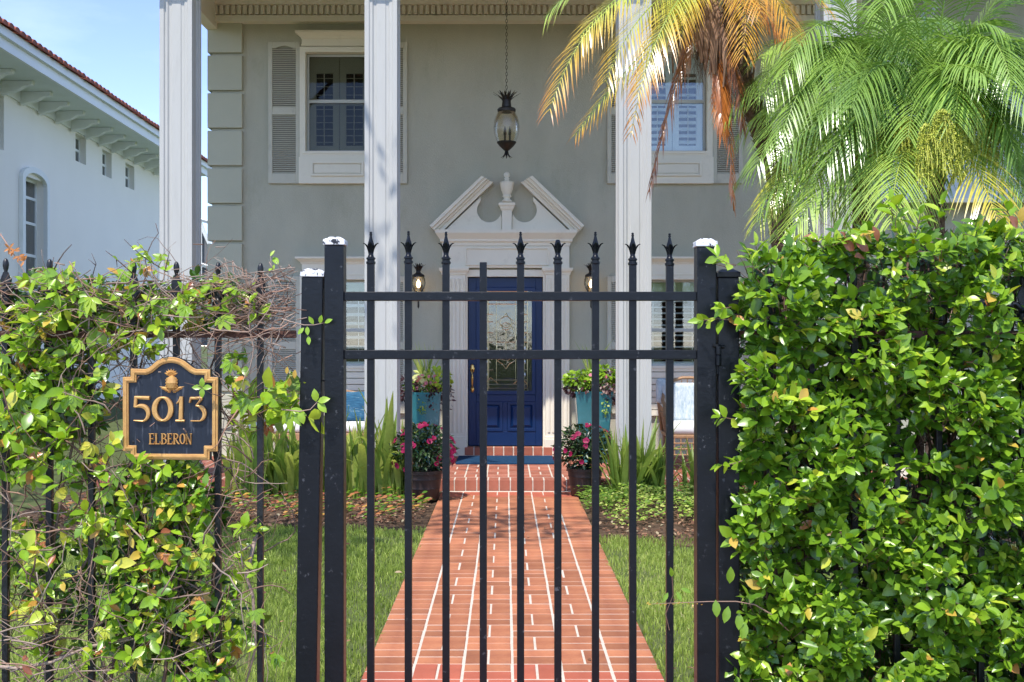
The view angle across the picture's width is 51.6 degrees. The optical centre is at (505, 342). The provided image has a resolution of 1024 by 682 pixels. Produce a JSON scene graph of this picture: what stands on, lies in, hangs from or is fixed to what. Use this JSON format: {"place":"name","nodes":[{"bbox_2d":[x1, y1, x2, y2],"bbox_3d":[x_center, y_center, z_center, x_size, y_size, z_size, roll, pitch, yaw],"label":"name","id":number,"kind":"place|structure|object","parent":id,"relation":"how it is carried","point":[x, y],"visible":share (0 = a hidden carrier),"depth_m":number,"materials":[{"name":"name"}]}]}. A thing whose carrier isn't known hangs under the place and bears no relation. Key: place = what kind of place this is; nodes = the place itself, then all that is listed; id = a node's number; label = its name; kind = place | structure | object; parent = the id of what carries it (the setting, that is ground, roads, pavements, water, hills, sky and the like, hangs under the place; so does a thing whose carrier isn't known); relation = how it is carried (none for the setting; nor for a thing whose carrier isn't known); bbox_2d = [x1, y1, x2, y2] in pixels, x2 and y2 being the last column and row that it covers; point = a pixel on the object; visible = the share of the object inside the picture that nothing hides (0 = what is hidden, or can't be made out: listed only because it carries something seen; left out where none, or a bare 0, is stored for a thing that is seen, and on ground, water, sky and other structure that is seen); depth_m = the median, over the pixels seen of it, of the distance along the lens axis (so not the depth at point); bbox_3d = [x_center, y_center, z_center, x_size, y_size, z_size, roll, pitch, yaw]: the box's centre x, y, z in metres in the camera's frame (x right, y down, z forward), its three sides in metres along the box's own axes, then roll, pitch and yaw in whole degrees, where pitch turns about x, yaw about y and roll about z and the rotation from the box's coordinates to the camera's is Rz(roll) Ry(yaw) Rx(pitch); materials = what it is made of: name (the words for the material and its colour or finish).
{"place":"outdoors","nodes":[
{"label":"outdoors","id":0,"kind":"place"},
{"bbox_2d":[0,16,210,401],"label":"neighbour house","id":1,"kind":"structure","parent":0,"point":[79,160],"depth_m":24.45,"materials":[{"name":"white paint"}]},
{"bbox_2d":[26,179,36,294],"bbox_3d":[-10.424,-2.202,22.963,0.065,2.704,1.140,0,0,-1],"label":"window","id":2,"kind":"structure","parent":1,"relation":"in","point":[31,186],"depth_m":23.32,"materials":[{"name":"grey glass"}]},
{"bbox_2d":[76,137,79,161],"bbox_3d":[-10.508,-4.693,25.769,0.052,0.660,0.694,0,0,-2],"label":"window","id":3,"kind":"structure","parent":1,"relation":"in","point":[77,139],"depth_m":26.03,"materials":[{"name":"grey glass"}]},
{"bbox_2d":[102,152,105,175],"bbox_3d":[-10.563,-4.645,27.612,0.052,0.660,0.700,0,0,-2],"label":"window","id":4,"kind":"structure","parent":1,"relation":"in","point":[103,154],"depth_m":27.86,"materials":[{"name":"grey glass"}]},
{"bbox_2d":[125,165,128,187],"bbox_3d":[-10.618,-4.605,29.449,0.054,0.660,0.769,0,0,-2],"label":"window","id":5,"kind":"structure","parent":1,"relation":"in","point":[126,167],"depth_m":29.71,"materials":[{"name":"grey glass"}]},
{"bbox_2d":[0,0,211,345],"label":"sky","id":6,"kind":"structure","parent":0,"point":[115,43],"materials":[{"name":"blue"}]},
{"bbox_2d":[96,456,917,492],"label":"porch floor","id":7,"kind":"structure","parent":0,"point":[501,477],"depth_m":10.61,"materials":[{"name":"brick"}]},
{"bbox_2d":[247,390,364,440],"bbox_3d":[-2.153,0.931,11.794,1.369,0.827,0.647,0,0,0],"label":"rattan settee","id":8,"kind":"object","parent":7,"relation":"on","point":[297,436],"visible":0.02,"depth_m":11.47,"materials":[{"name":"wicker"}]},
{"bbox_2d":[248,420,364,432],"bbox_3d":[-2.153,0.933,11.765,1.309,0.099,0.590,0,0,0],"label":"seat cushion","id":9,"kind":"object","parent":8,"relation":"on","point":[352,423],"visible":0.09,"depth_m":11.48,"materials":[{"name":"white fabric"}]},
{"bbox_2d":[346,392,364,420],"bbox_3d":[-1.669,0.721,11.919,0.341,0.330,0.140,0,-10,0],"label":"throw pillow","id":10,"kind":"object","parent":9,"relation":"on","point":[355,401],"visible":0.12,"depth_m":11.85,"materials":[{"name":"blue fabric"}]},
{"bbox_2d":[400,343,455,462],"bbox_3d":[-0.913,0.664,11.943,0.724,1.362,0.547,0,0,0],"label":"tall planter","id":11,"kind":"object","parent":7,"relation":"on","point":[427,405],"visible":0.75,"depth_m":11.78,"materials":[{"name":"teal ceramic"}]},
{"bbox_2d":[456,456,553,463],"bbox_3d":[-0.001,1.335,12.030,1.100,0.017,0.740,0,0,0],"label":"doormat","id":12,"kind":"object","parent":7,"relation":"on","point":[506,460],"visible":0.77,"depth_m":11.89,"materials":[{"name":"blue fabric"}]},
{"bbox_2d":[562,342,615,462],"bbox_3d":[1.006,0.661,11.939,0.778,1.368,0.572,0,0,0],"label":"tall planter","id":13,"kind":"object","parent":7,"relation":"on","point":[581,394],"visible":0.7,"depth_m":11.76,"materials":[{"name":"teal ceramic"}]},
{"bbox_2d":[657,376,693,456],"bbox_3d":[2.003,0.860,11.364,0.717,0.971,0.667,0,0,0],"label":"rattan chair","id":14,"kind":"object","parent":7,"relation":"on","point":[662,415],"visible":0.22,"depth_m":11.39,"materials":[{"name":"wicker"}]},
{"bbox_2d":[656,378,665,402],"bbox_3d":[1.737,0.530,11.594,0.180,0.276,0.100,0,-6,0],"label":"throw pillow","id":15,"kind":"object","parent":14,"relation":"on","point":[660,382],"visible":0.47,"depth_m":11.55,"materials":[{"name":"blue fabric"}]},
{"bbox_2d":[674,420,693,433],"bbox_3d":[2.003,0.906,11.330,0.551,0.119,0.520,0,0,0],"label":"seat cushion","id":16,"kind":"object","parent":14,"relation":"on","point":[685,427],"visible":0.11,"depth_m":11.08,"materials":[{"name":"white fabric"}]},
{"bbox_2d":[662,383,693,419],"bbox_3d":[2.013,0.654,11.537,0.611,0.428,0.130,0,-6,0],"label":"back cushion","id":17,"kind":"object","parent":16,"relation":"on","point":[683,401],"visible":0.27,"depth_m":11.47,"materials":[{"name":"white fabric"}]},
{"bbox_2d":[0,346,1015,681],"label":"ground","id":18,"kind":"structure","parent":0,"point":[30,500],"depth_m":6.43,"materials":[{"name":"green plant"}]},
{"bbox_2d":[0,258,296,681],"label":"iron fence","id":19,"kind":"object","parent":18,"relation":"on","point":[217,525],"visible":0.52,"depth_m":3.46,"materials":[{"name":"black metal"}]},
{"bbox_2d":[123,357,219,459],"bbox_3d":[-1.069,0.211,3.381,0.307,0.331,0.035,0,0,0],"label":"house number sign","id":20,"kind":"object","parent":19,"relation":"attached to","point":[151,396],"visible":1,"depth_m":3.38,"materials":[{"name":"black metal"}]},
{"bbox_2d":[0,223,331,681],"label":"climbing vine","id":21,"kind":"object","parent":18,"relation":"on","point":[29,393],"visible":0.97,"depth_m":3.41,"materials":[{"name":"green plant"}]},
{"bbox_2d":[201,218,211,344],"bbox_3d":[-10.494,-2.687,36.032,1.233,5.592,0.196,0,0,0],"label":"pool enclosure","id":22,"kind":"object","parent":18,"relation":"on","point":[204,241],"visible":0.02,"depth_m":36.10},
{"bbox_2d":[0,488,439,531],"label":"mulch bed","id":23,"kind":"object","parent":18,"relation":"on","point":[423,520],"visible":0.19,"depth_m":8.86,"materials":[{"name":"soil"}]},
{"bbox_2d":[222,419,246,492],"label":"iris plant","id":24,"kind":"object","parent":23,"relation":"on","point":[226,463],"visible":0.28,"depth_m":9.89,"materials":[{"name":"green plant"}]},
{"bbox_2d":[39,485,431,518],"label":"weeds","id":25,"kind":"object","parent":23,"relation":"on","point":[246,494],"visible":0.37,"depth_m":9.09,"materials":[{"name":"green plant"}]},
{"bbox_2d":[231,429,274,497],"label":"iris plant","id":26,"kind":"object","parent":23,"relation":"on","point":[252,465],"visible":0.52,"depth_m":9.66,"materials":[{"name":"green plant"}]},
{"bbox_2d":[222,417,298,498],"bbox_3d":[-2.282,1.003,9.993,1.090,0.904,0.743,0,0,-24],"label":"iris plant","id":27,"kind":"object","parent":23,"relation":"on","point":[268,444],"visible":0.38,"depth_m":9.86,"materials":[{"name":"green plant"}]},
{"bbox_2d":[242,423,298,498],"bbox_3d":[-2.066,1.059,9.929,0.655,0.792,1.130,0,0,0],"label":"iris plant","id":28,"kind":"object","parent":23,"relation":"on","point":[288,475],"visible":0.68,"depth_m":9.80,"materials":[{"name":"green plant"}]},
{"bbox_2d":[272,423,298,490],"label":"iris plant","id":29,"kind":"object","parent":23,"relation":"on","point":[289,445],"visible":0.08,"depth_m":9.97,"materials":[{"name":"green plant"}]},
{"bbox_2d":[275,406,351,444],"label":"iris plant","id":30,"kind":"object","parent":23,"relation":"on","point":[348,436],"visible":0.06,"depth_m":10.23,"materials":[{"name":"green plant"}]},
{"bbox_2d":[323,412,366,491],"bbox_3d":[-1.649,1.048,9.944,0.821,0.815,0.395,0,0,-10],"label":"iris plant","id":31,"kind":"object","parent":23,"relation":"on","point":[348,454],"visible":0.06,"depth_m":9.85,"materials":[{"name":"green plant"}]},
{"bbox_2d":[323,419,366,498],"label":"iris plant","id":32,"kind":"object","parent":23,"relation":"on","point":[352,477],"visible":0.38,"depth_m":9.84,"materials":[{"name":"green plant"}]},
{"bbox_2d":[346,409,419,497],"bbox_3d":[-1.119,1.036,9.701,0.706,0.839,0.866,0,0,28],"label":"iris plant","id":33,"kind":"object","parent":23,"relation":"on","point":[362,459],"visible":0.4,"depth_m":9.73,"materials":[{"name":"green plant"}]},
{"bbox_2d":[353,388,414,496],"bbox_3d":[-1.025,0.939,9.730,0.986,1.035,0.557,0,0,-30],"label":"iris plant","id":34,"kind":"object","parent":23,"relation":"on","point":[386,479],"visible":0.7,"depth_m":9.74,"materials":[{"name":"green plant"}]},
{"bbox_2d":[384,419,419,498],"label":"iris plant","id":35,"kind":"object","parent":23,"relation":"on","point":[399,474],"visible":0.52,"depth_m":9.76,"materials":[{"name":"green plant"}]},
{"bbox_2d":[389,421,458,501],"bbox_3d":[-0.746,1.084,9.749,0.669,0.732,0.664,0,0,0],"label":"flower pot","id":36,"kind":"object","parent":23,"relation":"on","point":[426,476],"visible":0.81,"depth_m":9.62,"materials":[{"name":"brown plastic"}]},
{"bbox_2d":[20,488,840,679],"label":"leaf litter","id":37,"kind":"object","parent":23,"relation":"on","point":[360,502],"visible":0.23,"depth_m":8.67,"materials":[{"name":"brown plant"}]},
{"bbox_2d":[295,268,323,681],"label":"fence post","id":38,"kind":"object","parent":18,"relation":"on","point":[309,548],"visible":0.91,"depth_m":3.43,"materials":[{"name":"black metal"}]},
{"bbox_2d":[716,269,740,681],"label":"fence post","id":39,"kind":"object","parent":18,"relation":"on","point":[728,631],"visible":0.83,"depth_m":3.43,"materials":[{"name":"black metal"}]},
{"bbox_2d":[323,231,724,681],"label":"gate","id":40,"kind":"structure","parent":39,"relation":"attached to","point":[705,354],"depth_m":3.45,"materials":[{"name":"black metal"}]},
{"bbox_2d":[579,488,1017,546],"bbox_3d":[2.646,1.435,8.965,3.909,0.062,2.730,0,0,0],"label":"mulch bed","id":41,"kind":"object","parent":18,"relation":"on","point":[654,527],"visible":0.09,"depth_m":8.46,"materials":[{"name":"soil"}]},
{"bbox_2d":[550,422,619,496],"bbox_3d":[0.754,1.096,10.004,0.666,0.708,0.672,0,0,0],"label":"flower pot","id":42,"kind":"object","parent":41,"relation":"on","point":[580,472],"visible":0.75,"depth_m":9.88,"materials":[{"name":"brown plastic"}]},
{"bbox_2d":[578,424,640,499],"bbox_3d":[0.944,1.100,9.737,0.433,0.708,0.542,0,0,-45],"label":"iris plant","id":43,"kind":"object","parent":41,"relation":"on","point":[617,474],"visible":0.73,"depth_m":9.66,"materials":[{"name":"green plant"}]},
{"bbox_2d":[601,417,686,498],"bbox_3d":[1.333,1.073,9.781,0.845,0.763,0.601,0,0,35],"label":"iris plant","id":44,"kind":"object","parent":41,"relation":"on","point":[643,473],"visible":0.54,"depth_m":9.73,"materials":[{"name":"green plant"}]},
{"bbox_2d":[637,437,691,499],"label":"iris plant","id":45,"kind":"object","parent":41,"relation":"on","point":[658,479],"visible":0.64,"depth_m":9.72,"materials":[{"name":"green plant"}]},
{"bbox_2d":[644,439,693,494],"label":"iris plant","id":46,"kind":"object","parent":41,"relation":"on","point":[691,464],"visible":0.38,"depth_m":9.76,"materials":[{"name":"green plant"}]},
{"bbox_2d":[537,0,838,472],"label":"palm tree","id":47,"kind":"object","parent":41,"relation":"on","point":[713,30],"visible":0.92,"depth_m":7.76,"materials":[{"name":"yellow plant"}]},
{"bbox_2d":[575,481,1013,525],"bbox_3d":[2.434,1.345,9.130,3.614,0.166,2.006,0,0,0],"label":"ground cover","id":48,"kind":"object","parent":41,"relation":"on","point":[607,493],"visible":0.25,"depth_m":9.05,"materials":[{"name":"green plant"}]},
{"bbox_2d":[710,0,1021,475],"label":"palm tree","id":49,"kind":"object","parent":41,"relation":"on","point":[830,59],"visible":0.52,"depth_m":7.45,"materials":[{"name":"green plant"}]},
{"bbox_2d":[688,188,1023,681],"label":"hedge","id":50,"kind":"object","parent":18,"relation":"on","point":[955,625],"visible":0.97,"depth_m":3.35,"materials":[{"name":"green plant"}]},
{"bbox_2d":[647,567,788,638],"bbox_3d":[0.672,0.818,3.360,0.452,0.229,0.082,0,0,4],"label":"vine tendril","id":51,"kind":"object","parent":50,"relation":"attached to","point":[726,614],"visible":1,"depth_m":3.33,"materials":[{"name":"green plant"}]},
{"bbox_2d":[739,267,1023,681],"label":"iron fence","id":52,"kind":"object","parent":18,"relation":"on","point":[980,673],"visible":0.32,"depth_m":3.46,"materials":[{"name":"black metal"}]},
{"bbox_2d":[743,0,1023,550],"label":"palm tree","id":53,"kind":"object","parent":18,"relation":"on","point":[954,89],"visible":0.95,"depth_m":6.76,"materials":[{"name":"green plant"}]},
{"bbox_2d":[360,491,664,681],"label":"path","id":54,"kind":"structure","parent":0,"point":[502,598],"depth_m":5.84,"materials":[{"name":"brick"}]},
{"bbox_2d":[159,0,1023,479],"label":"house","id":55,"kind":"structure","parent":0,"point":[353,122],"depth_m":12.63,"materials":[{"name":"grey paint"}]},
{"bbox_2d":[295,30,364,183],"bbox_3d":[-1.996,-2.787,12.643,0.991,1.804,0.260,0,0,0],"label":"window","id":56,"kind":"structure","parent":55,"relation":"in","point":[339,53],"depth_m":12.58,"materials":[{"name":"beige paint"}]},
{"bbox_2d":[295,257,364,405],"bbox_3d":[-1.996,-0.070,12.639,0.991,1.886,0.252,0,0,0],"label":"window","id":57,"kind":"structure","parent":55,"relation":"in","point":[355,266],"depth_m":12.58,"materials":[{"name":"beige paint"}]},
{"bbox_2d":[412,263,425,308],"bbox_3d":[-1.026,-0.665,12.505,0.177,0.536,0.246,0,0,0],"label":"wall sconce","id":58,"kind":"object","parent":55,"relation":"attached to","point":[418,273],"depth_m":12.46,"materials":[{"name":"brown metal"}]},
{"bbox_2d":[468,278,541,445],"bbox_3d":[-0.004,0.230,12.646,0.885,2.009,0.127,0,0,0],"label":"door","id":59,"kind":"structure","parent":55,"relation":"in","point":[501,405],"depth_m":12.66,"materials":[{"name":"blue paint"}]},
{"bbox_2d":[493,0,520,158],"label":"hanging lantern","id":60,"kind":"object","parent":55,"relation":"hanging from","point":[505,145],"visible":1,"depth_m":11.46,"materials":[{"name":"brown metal"}]},
{"bbox_2d":[584,263,591,307],"bbox_3d":[1.007,-0.665,12.505,0.177,0.536,0.246,0,0,0],"label":"wall sconce","id":61,"kind":"object","parent":55,"relation":"attached to","point":[588,288],"depth_m":12.46,"materials":[{"name":"brown metal"}]},
{"bbox_2d":[651,257,693,415],"bbox_3d":[2.003,-0.070,12.639,1.006,1.886,0.252,0,0,0],"label":"window","id":62,"kind":"structure","parent":55,"relation":"in","point":[683,266],"depth_m":12.58,"materials":[{"name":"beige paint"}]},
{"bbox_2d":[651,30,713,183],"bbox_3d":[2.003,-2.787,12.641,1.006,1.804,0.255,0,0,0],"label":"window","id":63,"kind":"structure","parent":55,"relation":"in","point":[677,164],"depth_m":12.69,"materials":[{"name":"beige paint"}]}
]}

